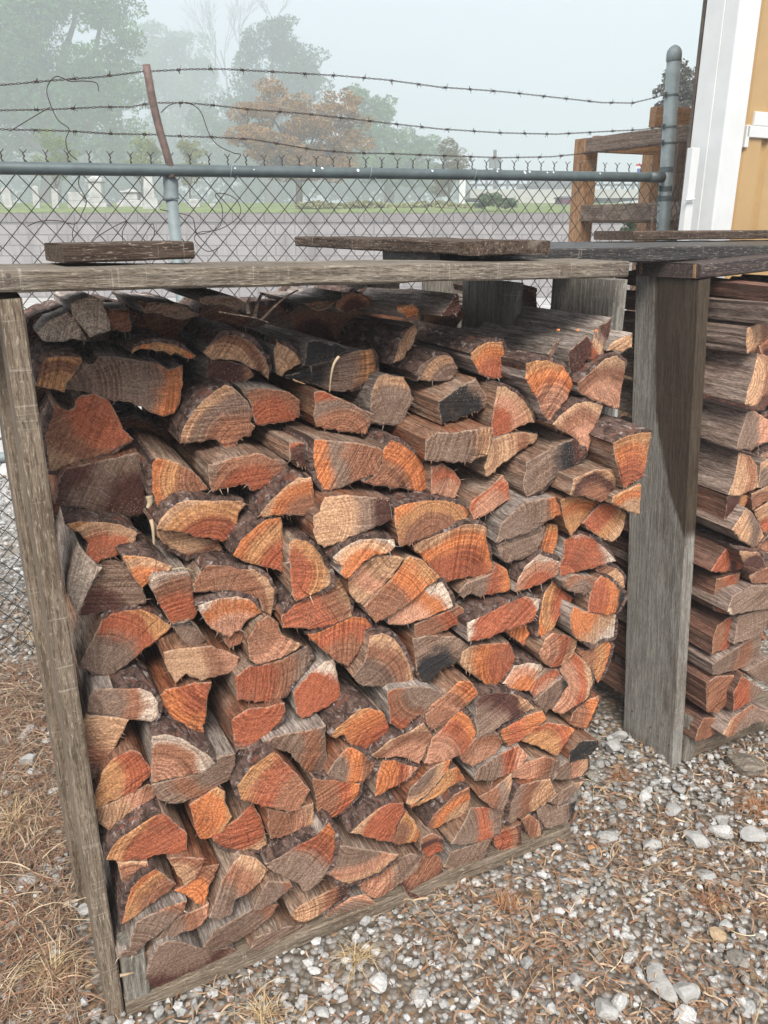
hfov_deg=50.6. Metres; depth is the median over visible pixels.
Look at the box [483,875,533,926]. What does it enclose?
grass tuft
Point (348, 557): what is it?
split log
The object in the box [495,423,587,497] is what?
split log
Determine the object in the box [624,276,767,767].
firewood rack
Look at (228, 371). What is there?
split log
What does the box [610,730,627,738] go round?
rock
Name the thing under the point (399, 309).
split log
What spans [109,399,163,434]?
split log
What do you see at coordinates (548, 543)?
split log
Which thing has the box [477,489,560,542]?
split log
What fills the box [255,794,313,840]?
split log
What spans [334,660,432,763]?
split log
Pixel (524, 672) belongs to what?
split log
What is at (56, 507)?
split log
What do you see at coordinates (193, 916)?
split log
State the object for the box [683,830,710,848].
rock
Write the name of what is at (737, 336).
split log
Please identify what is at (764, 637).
split log
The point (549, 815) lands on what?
split log
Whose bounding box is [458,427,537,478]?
split log
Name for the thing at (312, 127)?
tree
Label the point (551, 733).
split log
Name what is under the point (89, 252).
loose board
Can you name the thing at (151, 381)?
split log
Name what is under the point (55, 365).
split log
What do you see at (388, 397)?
split log
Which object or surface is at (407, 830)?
split log
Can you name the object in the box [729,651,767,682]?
split log
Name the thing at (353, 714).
split log
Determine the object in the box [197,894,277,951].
split log
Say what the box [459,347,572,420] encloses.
split log
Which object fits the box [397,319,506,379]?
split log
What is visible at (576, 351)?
split log
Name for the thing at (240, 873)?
split log
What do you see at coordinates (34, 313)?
split log
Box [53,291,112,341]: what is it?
split log
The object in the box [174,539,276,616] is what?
split log
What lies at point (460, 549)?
split log
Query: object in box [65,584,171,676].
split log
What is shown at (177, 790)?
split log
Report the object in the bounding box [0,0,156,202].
tree
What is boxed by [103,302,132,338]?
split log
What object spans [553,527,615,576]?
split log
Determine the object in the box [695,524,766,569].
split log
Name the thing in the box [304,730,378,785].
split log
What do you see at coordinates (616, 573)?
split log
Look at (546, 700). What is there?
split log
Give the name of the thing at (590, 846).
rock
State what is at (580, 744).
split log
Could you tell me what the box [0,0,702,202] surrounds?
sky
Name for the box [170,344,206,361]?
split log
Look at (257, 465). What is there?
split log
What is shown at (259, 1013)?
grass tuft
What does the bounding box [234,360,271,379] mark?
split log
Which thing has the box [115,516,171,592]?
split log
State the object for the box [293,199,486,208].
tall grass
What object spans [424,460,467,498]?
split log
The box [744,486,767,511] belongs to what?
split log
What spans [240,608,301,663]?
split log
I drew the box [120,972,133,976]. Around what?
splinter
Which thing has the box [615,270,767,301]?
split log
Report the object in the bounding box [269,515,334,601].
split log
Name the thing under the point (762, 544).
split log
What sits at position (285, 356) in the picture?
split log
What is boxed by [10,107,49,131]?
loose wire
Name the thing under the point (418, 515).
split log
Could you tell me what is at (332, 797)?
split log
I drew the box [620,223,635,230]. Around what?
bush
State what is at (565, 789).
split log
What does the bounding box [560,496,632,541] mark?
split log
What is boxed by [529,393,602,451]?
split log
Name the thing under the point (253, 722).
split log
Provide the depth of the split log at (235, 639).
1.71 m
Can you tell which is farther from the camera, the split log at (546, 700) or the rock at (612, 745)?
the rock at (612, 745)
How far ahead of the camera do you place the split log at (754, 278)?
2.46 m
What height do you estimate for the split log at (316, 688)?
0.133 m
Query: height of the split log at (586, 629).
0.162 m
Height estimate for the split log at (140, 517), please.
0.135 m
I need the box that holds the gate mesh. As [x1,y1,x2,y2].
[669,177,682,240]
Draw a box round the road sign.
[635,164,641,197]
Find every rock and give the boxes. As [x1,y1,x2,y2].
[18,753,38,765]
[48,945,62,958]
[78,903,88,914]
[315,1006,328,1017]
[569,972,582,985]
[587,844,595,849]
[595,998,618,1022]
[606,738,620,752]
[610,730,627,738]
[643,838,661,849]
[646,962,677,1002]
[665,802,680,815]
[672,981,700,1004]
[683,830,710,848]
[719,919,732,929]
[739,825,766,841]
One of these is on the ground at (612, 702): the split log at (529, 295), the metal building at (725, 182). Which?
the metal building at (725, 182)
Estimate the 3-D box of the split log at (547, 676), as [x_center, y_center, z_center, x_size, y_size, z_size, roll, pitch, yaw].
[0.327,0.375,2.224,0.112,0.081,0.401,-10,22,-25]
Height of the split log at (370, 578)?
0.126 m
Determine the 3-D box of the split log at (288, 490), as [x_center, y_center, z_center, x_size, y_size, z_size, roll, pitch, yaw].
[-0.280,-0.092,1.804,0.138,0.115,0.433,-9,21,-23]
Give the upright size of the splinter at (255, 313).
0.044 m
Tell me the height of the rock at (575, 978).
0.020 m
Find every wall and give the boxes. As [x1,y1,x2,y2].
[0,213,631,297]
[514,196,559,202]
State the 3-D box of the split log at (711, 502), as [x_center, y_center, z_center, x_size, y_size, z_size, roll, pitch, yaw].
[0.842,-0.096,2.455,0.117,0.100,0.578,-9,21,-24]
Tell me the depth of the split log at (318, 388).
2.00 m
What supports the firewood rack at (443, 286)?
on the ground at (612, 702)
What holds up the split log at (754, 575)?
on the split log at (748, 597)
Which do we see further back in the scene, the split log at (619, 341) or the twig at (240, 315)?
the split log at (619, 341)
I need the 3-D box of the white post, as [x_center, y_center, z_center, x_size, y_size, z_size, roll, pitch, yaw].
[2.301,-9.342,24.276,0.228,1.227,0.220,0,19,0]
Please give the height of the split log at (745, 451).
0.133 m
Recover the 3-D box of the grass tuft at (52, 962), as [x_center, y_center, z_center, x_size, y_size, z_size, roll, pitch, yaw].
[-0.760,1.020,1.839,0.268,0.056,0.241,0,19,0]
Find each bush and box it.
[472,192,518,209]
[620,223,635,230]
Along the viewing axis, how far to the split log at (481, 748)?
1.99 m
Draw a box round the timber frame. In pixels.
[568,106,690,417]
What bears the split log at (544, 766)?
on the split log at (526, 796)
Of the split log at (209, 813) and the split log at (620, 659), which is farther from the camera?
the split log at (620, 659)
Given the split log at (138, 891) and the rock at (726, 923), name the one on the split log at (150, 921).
the split log at (138, 891)
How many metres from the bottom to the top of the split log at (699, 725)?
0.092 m
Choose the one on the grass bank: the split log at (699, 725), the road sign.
the road sign
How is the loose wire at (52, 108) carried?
attached to the chain link fence
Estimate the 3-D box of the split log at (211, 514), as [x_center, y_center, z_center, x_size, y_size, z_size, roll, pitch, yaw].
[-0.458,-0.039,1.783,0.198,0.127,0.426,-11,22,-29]
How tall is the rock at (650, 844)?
0.030 m
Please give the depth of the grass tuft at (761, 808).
2.36 m
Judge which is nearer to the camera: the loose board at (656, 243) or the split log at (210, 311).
the split log at (210, 311)
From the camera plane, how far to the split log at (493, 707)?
1.98 m
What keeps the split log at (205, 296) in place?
on the split log at (212, 339)
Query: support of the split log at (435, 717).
on the split log at (454, 736)
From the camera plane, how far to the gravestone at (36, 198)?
24.22 m
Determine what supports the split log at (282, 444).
on the split log at (288, 490)
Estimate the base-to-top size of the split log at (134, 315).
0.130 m
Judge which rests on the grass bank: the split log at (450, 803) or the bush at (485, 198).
the bush at (485, 198)
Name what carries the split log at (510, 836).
on the firewood rack at (590, 286)
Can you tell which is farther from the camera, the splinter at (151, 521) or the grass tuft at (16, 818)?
the grass tuft at (16, 818)
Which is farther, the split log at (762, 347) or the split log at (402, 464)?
the split log at (762, 347)
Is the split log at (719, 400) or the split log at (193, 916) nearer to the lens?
the split log at (193, 916)
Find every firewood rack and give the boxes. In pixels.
[0,258,629,1020]
[340,281,462,327]
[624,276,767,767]
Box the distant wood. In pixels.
[0,132,474,202]
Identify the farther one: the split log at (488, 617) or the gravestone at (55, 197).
the gravestone at (55, 197)
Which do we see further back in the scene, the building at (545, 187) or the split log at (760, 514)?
the building at (545, 187)
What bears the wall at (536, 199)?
on the grass bank
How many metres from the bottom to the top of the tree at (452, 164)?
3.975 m
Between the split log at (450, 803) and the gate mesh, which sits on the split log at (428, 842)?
the split log at (450, 803)
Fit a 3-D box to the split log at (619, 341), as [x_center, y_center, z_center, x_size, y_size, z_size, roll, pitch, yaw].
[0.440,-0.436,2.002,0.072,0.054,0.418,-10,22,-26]
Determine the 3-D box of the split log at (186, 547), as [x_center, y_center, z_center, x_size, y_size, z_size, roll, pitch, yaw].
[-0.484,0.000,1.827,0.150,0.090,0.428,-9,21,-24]
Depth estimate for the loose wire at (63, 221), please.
2.78 m
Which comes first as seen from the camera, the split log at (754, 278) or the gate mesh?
the split log at (754, 278)
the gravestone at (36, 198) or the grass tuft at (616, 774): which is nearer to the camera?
the grass tuft at (616, 774)
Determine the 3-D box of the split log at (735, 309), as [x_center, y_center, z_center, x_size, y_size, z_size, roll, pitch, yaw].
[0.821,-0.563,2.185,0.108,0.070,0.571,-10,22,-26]
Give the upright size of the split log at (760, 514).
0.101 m
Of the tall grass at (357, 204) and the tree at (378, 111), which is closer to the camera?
the tall grass at (357, 204)
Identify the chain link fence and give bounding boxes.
[0,45,681,652]
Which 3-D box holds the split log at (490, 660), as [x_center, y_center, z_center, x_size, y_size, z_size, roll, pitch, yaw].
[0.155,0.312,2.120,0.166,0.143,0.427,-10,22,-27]
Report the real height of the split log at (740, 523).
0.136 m
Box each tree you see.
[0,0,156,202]
[29,127,81,188]
[120,18,227,160]
[123,130,163,197]
[176,140,207,198]
[180,0,288,185]
[185,14,335,202]
[221,75,377,202]
[335,83,448,202]
[429,137,472,201]
[652,58,695,107]
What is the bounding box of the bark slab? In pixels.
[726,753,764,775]
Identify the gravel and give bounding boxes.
[0,473,767,688]
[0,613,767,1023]
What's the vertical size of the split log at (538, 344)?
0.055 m
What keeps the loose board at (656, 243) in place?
on the firewood rack at (671, 316)
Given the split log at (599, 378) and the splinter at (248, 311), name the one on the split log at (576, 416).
the split log at (599, 378)
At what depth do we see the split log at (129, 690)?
1.61 m
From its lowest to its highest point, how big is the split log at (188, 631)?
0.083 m
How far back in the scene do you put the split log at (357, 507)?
1.65 m
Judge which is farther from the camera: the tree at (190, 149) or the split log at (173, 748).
the tree at (190, 149)
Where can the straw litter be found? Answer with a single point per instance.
(577, 899)
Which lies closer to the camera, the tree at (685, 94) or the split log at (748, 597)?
the split log at (748, 597)
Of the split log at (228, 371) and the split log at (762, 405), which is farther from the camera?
the split log at (762, 405)
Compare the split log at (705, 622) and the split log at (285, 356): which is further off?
the split log at (705, 622)
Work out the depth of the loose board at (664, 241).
2.99 m
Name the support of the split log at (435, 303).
on the split log at (390, 341)
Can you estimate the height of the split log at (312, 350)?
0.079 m
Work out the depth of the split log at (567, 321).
1.92 m
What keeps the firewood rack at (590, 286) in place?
on the ground at (612, 702)
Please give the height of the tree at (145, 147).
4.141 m
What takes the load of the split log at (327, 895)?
on the firewood rack at (590, 286)
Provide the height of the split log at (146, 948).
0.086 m
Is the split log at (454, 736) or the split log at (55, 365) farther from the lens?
the split log at (454, 736)
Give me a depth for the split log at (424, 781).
1.95 m
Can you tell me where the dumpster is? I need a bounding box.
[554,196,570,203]
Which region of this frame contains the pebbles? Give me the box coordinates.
[0,609,767,1023]
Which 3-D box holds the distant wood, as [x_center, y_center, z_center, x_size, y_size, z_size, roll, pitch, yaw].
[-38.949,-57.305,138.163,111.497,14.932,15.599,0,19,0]
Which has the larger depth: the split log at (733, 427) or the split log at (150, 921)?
the split log at (733, 427)
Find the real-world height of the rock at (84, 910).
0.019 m
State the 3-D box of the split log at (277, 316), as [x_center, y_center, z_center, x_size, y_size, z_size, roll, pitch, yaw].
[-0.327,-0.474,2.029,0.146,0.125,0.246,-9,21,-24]
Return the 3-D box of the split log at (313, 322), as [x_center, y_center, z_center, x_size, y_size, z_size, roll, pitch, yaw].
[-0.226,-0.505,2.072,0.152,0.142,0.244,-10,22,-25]
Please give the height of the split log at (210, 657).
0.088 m
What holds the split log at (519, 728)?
on the split log at (504, 760)
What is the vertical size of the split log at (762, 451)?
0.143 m
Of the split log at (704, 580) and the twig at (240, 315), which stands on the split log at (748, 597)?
the split log at (704, 580)
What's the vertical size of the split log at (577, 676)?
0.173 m
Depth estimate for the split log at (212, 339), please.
1.68 m
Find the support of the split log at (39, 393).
on the split log
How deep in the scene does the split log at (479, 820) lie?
2.06 m
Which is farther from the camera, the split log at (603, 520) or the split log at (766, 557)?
the split log at (766, 557)
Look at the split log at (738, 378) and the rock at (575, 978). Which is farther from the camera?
the split log at (738, 378)
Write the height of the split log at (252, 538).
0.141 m
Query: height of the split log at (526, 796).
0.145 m
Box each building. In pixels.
[519,181,571,188]
[676,0,767,278]
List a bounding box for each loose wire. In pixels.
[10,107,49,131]
[27,176,86,226]
[46,76,98,159]
[72,221,154,241]
[160,193,240,251]
[161,102,240,162]
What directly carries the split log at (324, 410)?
on the split log at (334, 459)
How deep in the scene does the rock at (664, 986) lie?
1.80 m
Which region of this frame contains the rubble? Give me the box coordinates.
[0,724,767,1023]
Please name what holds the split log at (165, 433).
on the split log at (257, 465)
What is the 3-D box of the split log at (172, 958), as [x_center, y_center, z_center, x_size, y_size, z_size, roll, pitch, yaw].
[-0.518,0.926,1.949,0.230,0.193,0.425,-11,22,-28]
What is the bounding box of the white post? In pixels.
[458,180,465,203]
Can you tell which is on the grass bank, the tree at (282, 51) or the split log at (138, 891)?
the tree at (282, 51)
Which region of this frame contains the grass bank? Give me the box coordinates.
[0,202,625,212]
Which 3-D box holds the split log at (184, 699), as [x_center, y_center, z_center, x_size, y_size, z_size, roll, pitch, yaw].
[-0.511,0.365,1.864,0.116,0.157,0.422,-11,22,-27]
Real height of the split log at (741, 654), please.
0.111 m
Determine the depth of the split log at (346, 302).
1.79 m
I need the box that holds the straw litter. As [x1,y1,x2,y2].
[171,724,767,1023]
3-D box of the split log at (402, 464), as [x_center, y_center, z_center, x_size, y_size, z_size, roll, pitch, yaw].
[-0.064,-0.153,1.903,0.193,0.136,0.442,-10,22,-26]
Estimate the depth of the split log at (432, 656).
1.87 m
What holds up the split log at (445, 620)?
on the split log at (432, 656)
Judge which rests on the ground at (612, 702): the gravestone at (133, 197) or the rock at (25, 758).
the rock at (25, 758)
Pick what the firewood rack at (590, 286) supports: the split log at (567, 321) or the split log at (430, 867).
the split log at (430, 867)
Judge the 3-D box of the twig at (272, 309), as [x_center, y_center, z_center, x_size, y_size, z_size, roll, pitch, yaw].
[-0.187,-0.372,1.459,0.006,0.049,0.088,17,25,39]
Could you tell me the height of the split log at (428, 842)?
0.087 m
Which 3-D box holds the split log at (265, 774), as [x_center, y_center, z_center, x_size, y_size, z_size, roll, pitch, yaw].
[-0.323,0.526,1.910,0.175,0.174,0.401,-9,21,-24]
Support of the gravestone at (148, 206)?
on the grass bank
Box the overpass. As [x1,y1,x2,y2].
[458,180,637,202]
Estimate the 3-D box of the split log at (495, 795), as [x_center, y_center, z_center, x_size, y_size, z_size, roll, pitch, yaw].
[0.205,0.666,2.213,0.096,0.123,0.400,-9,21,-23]
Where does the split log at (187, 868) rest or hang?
on the split log at (197, 893)
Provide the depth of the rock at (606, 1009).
1.73 m
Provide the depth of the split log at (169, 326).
1.82 m
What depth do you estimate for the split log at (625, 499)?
1.88 m
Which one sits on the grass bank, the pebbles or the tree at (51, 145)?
the tree at (51, 145)
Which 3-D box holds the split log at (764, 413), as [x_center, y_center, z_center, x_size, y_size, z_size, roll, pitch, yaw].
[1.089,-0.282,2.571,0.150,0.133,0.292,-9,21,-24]
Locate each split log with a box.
[24,300,84,347]
[29,335,81,392]
[32,307,86,344]
[34,382,60,405]
[38,388,132,474]
[48,442,144,515]
[48,477,59,516]
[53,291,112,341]
[54,507,101,614]
[60,505,141,563]
[60,553,146,615]
[65,340,182,416]
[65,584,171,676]
[71,637,162,723]
[72,647,135,780]
[85,293,139,358]
[86,714,150,809]
[96,778,157,829]
[97,793,187,861]
[100,843,186,964]
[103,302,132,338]
[109,327,195,361]
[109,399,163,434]
[109,854,175,924]
[111,290,198,319]
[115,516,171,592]
[116,859,147,882]
[126,427,208,508]
[131,514,145,520]
[135,292,192,355]
[135,521,196,629]
[135,687,216,782]
[142,407,171,445]
[142,642,211,732]
[143,457,248,541]
[144,514,223,560]
[144,943,149,967]
[145,928,236,989]
[147,584,205,644]
[147,895,210,948]
[149,705,235,806]
[150,362,254,459]
[156,607,238,685]
[164,288,245,313]
[166,803,207,886]
[168,803,218,905]
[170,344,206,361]
[171,434,287,494]
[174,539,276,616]
[177,291,245,329]
[178,316,271,378]
[178,345,253,385]
[184,784,231,838]
[191,590,261,637]
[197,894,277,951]
[206,823,271,921]
[207,675,286,752]
[211,780,268,854]
[216,625,243,649]
[222,505,283,572]
[223,628,314,705]
[229,729,309,812]
[230,452,314,520]
[231,375,303,425]
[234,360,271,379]
[238,297,294,329]
[240,325,300,375]
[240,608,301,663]
[244,698,327,773]
[244,897,306,950]
[247,868,294,913]
[250,422,305,469]
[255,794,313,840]
[259,291,334,312]
[260,324,348,372]
[260,805,339,891]
[261,566,354,631]
[264,372,374,437]
[265,286,336,338]
[269,418,382,491]
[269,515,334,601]
[281,875,351,922]
[283,335,378,391]
[286,628,341,718]
[287,287,371,314]
[287,480,391,547]
[287,732,362,817]
[301,602,372,665]
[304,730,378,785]
[310,384,325,399]
[312,285,378,338]
[315,511,399,577]
[316,663,392,748]
[322,885,374,916]
[326,371,413,429]
[328,817,398,886]
[331,550,403,603]
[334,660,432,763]
[337,782,408,843]
[338,314,417,363]
[341,617,416,686]
[345,426,425,492]
[348,543,439,622]
[353,299,419,323]
[357,842,421,899]
[358,287,420,320]
[358,653,442,729]
[363,287,460,315]
[364,756,419,795]
[365,483,468,546]
[370,405,492,462]
[379,344,457,384]
[379,368,486,424]
[381,620,467,682]
[384,577,454,625]
[392,808,420,845]
[393,759,450,806]
[394,517,492,581]
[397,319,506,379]
[400,797,443,856]
[400,842,444,898]
[402,665,477,728]
[403,603,463,636]
[407,761,464,809]
[409,288,464,328]
[410,781,470,828]
[422,707,477,764]
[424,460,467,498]
[424,681,477,732]
[436,828,496,869]
[438,781,503,844]
[439,461,510,523]
[446,628,514,684]
[446,723,501,766]
[447,559,510,599]
[448,586,542,644]
[452,758,512,815]
[453,281,537,306]
[453,660,534,736]
[454,743,527,785]
[456,369,534,436]
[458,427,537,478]
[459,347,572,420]
[460,326,559,356]
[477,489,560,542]
[479,321,597,373]
[484,632,542,691]
[486,524,548,562]
[491,819,521,850]
[492,549,560,593]
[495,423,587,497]
[495,704,545,746]
[502,627,577,668]
[502,761,555,824]
[503,623,529,645]
[512,741,561,778]
[514,305,612,354]
[517,811,544,837]
[521,710,573,755]
[522,674,567,712]
[525,351,630,410]
[526,658,559,698]
[527,579,572,638]
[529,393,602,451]
[529,458,616,501]
[533,796,576,828]
[538,520,557,554]
[539,750,592,780]
[540,486,597,535]
[541,651,594,715]
[547,777,583,808]
[549,709,598,762]
[550,571,595,594]
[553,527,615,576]
[555,599,617,649]
[557,688,601,730]
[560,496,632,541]
[561,569,627,617]
[572,482,641,515]
[575,641,614,682]
[586,413,651,490]
[592,329,631,351]
[592,563,625,587]
[601,655,717,740]
[602,530,740,613]
[602,542,767,614]
[611,561,731,654]
[612,618,741,713]
[613,651,767,737]
[614,652,625,668]
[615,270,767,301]
[615,604,763,674]
[616,417,760,496]
[617,378,767,449]
[617,507,741,572]
[620,337,767,407]
[620,415,767,489]
[622,310,767,353]
[625,290,767,324]
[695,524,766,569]
[696,503,763,547]
[697,485,747,519]
[703,394,740,405]
[706,671,764,711]
[716,610,767,643]
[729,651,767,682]
[730,274,767,282]
[731,448,756,455]
[737,390,767,411]
[737,565,767,584]
[743,442,767,457]
[744,410,767,450]
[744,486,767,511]
[747,501,767,532]
[754,338,767,355]
[755,533,767,555]
[761,632,766,641]
[764,552,767,566]
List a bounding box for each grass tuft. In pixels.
[0,790,51,844]
[0,926,98,1009]
[2,624,34,651]
[217,971,305,1023]
[321,926,391,991]
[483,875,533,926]
[601,760,646,787]
[687,883,747,919]
[720,782,767,825]
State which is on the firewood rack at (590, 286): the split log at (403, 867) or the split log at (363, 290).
the split log at (403, 867)
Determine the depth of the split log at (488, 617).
1.90 m
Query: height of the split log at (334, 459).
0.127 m
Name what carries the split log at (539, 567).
on the split log at (488, 617)
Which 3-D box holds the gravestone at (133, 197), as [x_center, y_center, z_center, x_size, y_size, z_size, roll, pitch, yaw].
[-7.532,-9.343,24.275,0.780,0.588,0.624,0,19,0]
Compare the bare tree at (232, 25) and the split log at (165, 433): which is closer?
the split log at (165, 433)
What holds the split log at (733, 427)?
on the split log at (727, 471)
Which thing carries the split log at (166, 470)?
on the split log at (211, 514)
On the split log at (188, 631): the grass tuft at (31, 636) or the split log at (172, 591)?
the split log at (172, 591)
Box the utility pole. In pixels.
[489,150,500,188]
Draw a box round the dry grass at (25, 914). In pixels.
[0,595,125,1023]
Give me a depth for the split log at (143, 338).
1.63 m
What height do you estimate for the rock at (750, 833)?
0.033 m
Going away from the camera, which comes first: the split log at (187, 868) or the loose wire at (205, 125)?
the split log at (187, 868)
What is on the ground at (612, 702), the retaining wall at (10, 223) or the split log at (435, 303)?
the retaining wall at (10, 223)
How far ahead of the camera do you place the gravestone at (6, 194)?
24.21 m
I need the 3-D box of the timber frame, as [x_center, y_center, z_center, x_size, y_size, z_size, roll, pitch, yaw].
[1.701,-1.223,4.962,1.103,2.219,2.135,9,21,24]
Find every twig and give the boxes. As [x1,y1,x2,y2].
[218,311,268,322]
[261,289,297,319]
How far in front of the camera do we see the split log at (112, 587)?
1.60 m
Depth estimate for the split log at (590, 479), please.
1.83 m
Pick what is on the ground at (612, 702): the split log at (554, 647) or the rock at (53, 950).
the rock at (53, 950)
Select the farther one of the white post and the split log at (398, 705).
the white post
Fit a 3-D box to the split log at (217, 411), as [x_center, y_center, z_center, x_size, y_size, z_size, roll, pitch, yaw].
[-0.409,-0.231,1.771,0.162,0.168,0.351,-9,21,-24]
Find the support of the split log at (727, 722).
on the firewood rack at (671, 316)
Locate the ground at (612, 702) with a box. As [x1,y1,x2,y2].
[0,298,767,1023]
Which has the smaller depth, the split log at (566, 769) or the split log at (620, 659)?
the split log at (566, 769)
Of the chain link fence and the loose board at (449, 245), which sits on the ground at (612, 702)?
the chain link fence
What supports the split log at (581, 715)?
on the split log at (580, 744)
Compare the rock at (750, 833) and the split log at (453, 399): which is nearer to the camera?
the split log at (453, 399)
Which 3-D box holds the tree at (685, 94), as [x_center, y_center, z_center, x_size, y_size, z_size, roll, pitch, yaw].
[4.898,-6.215,13.767,0.791,2.609,0.653,-14,24,-34]
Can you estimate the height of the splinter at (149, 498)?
0.022 m
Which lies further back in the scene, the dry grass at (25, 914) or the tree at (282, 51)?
the tree at (282, 51)
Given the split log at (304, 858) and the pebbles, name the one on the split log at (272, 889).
the split log at (304, 858)
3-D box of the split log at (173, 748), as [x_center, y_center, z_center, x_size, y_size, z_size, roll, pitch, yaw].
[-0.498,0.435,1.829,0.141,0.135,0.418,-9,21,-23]
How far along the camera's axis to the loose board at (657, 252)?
2.04 m
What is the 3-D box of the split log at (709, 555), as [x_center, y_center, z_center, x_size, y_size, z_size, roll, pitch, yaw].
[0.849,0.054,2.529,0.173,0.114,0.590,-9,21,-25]
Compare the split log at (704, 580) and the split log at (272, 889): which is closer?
the split log at (272, 889)
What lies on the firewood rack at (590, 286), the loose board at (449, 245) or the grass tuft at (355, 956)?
the loose board at (449, 245)
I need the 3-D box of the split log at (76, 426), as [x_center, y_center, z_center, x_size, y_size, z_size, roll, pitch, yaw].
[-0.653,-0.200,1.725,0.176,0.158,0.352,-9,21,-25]
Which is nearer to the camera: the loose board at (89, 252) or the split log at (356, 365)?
the loose board at (89, 252)
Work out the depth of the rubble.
1.93 m
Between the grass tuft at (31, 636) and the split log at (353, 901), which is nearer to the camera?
the split log at (353, 901)
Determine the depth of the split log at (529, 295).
2.42 m
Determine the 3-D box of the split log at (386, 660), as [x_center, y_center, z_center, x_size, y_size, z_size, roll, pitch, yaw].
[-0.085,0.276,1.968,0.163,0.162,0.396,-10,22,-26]
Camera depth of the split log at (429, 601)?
1.82 m
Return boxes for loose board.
[44,240,194,262]
[295,236,549,255]
[382,243,767,261]
[550,240,767,242]
[550,241,767,244]
[594,230,767,240]
[635,254,767,278]
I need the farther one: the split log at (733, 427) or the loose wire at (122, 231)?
the loose wire at (122, 231)
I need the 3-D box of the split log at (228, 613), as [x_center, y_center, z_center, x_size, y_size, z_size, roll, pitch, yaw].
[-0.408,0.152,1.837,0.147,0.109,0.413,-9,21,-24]
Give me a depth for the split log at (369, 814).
1.89 m
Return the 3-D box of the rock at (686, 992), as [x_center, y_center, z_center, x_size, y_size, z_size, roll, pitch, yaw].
[0.666,1.054,1.791,0.056,0.035,0.046,-8,21,-21]
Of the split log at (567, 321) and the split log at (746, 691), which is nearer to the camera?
the split log at (567, 321)
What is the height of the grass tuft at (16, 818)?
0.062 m
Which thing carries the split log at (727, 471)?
on the split log at (711, 502)
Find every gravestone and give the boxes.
[1,188,13,206]
[32,186,40,207]
[51,188,59,207]
[67,192,85,206]
[84,176,111,206]
[116,189,142,206]
[140,176,160,205]
[142,205,159,208]
[188,199,200,206]
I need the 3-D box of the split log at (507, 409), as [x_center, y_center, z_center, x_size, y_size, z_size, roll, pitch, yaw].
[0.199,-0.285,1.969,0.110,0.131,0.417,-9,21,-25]
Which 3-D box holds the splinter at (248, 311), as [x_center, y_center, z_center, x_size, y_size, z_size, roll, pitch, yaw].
[-0.245,-0.373,1.469,0.010,0.030,0.010,0,19,0]
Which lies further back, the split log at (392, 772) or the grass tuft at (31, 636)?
the grass tuft at (31, 636)
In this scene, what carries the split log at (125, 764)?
on the split log at (109, 816)
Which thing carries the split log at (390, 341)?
on the split log at (388, 397)
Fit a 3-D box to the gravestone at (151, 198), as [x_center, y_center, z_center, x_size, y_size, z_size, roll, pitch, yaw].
[-6.969,-9.635,24.173,0.505,1.178,0.437,0,19,0]
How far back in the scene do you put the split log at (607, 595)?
2.03 m
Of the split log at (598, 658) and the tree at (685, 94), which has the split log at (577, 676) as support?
the split log at (598, 658)
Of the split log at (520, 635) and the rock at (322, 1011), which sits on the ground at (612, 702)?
the rock at (322, 1011)
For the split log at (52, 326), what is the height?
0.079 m
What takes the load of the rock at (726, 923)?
on the ground at (612, 702)
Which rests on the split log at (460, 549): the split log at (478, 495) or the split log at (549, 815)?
the split log at (478, 495)
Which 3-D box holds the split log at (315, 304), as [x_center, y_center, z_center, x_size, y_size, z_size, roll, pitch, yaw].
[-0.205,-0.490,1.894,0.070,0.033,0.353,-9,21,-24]
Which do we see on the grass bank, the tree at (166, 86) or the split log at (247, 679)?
the tree at (166, 86)
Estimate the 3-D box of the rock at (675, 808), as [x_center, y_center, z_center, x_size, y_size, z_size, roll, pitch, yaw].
[0.830,0.857,2.345,0.054,0.022,0.044,-17,25,-39]
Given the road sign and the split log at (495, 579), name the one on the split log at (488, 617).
the split log at (495, 579)
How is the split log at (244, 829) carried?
on the split log at (240, 873)
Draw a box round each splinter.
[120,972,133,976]
[145,495,152,508]
[149,519,154,544]
[172,567,193,570]
[246,297,250,313]
[253,293,264,317]
[329,356,339,391]
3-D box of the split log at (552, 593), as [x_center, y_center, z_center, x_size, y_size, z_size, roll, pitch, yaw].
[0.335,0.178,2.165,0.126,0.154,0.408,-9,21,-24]
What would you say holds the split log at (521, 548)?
on the split log at (495, 579)
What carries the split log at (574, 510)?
on the split log at (580, 549)
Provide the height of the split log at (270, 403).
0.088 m
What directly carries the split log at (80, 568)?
on the split log at (112, 587)
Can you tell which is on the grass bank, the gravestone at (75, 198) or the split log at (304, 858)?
the gravestone at (75, 198)
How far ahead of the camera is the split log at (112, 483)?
1.61 m
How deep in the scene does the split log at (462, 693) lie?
1.90 m
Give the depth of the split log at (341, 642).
1.77 m
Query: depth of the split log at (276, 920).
1.88 m
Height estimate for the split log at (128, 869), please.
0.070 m
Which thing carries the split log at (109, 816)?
on the split log at (151, 828)
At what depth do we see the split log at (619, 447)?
1.84 m
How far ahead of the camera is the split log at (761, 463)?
2.21 m
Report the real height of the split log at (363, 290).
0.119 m
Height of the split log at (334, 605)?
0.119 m
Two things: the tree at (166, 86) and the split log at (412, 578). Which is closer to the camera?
the split log at (412, 578)

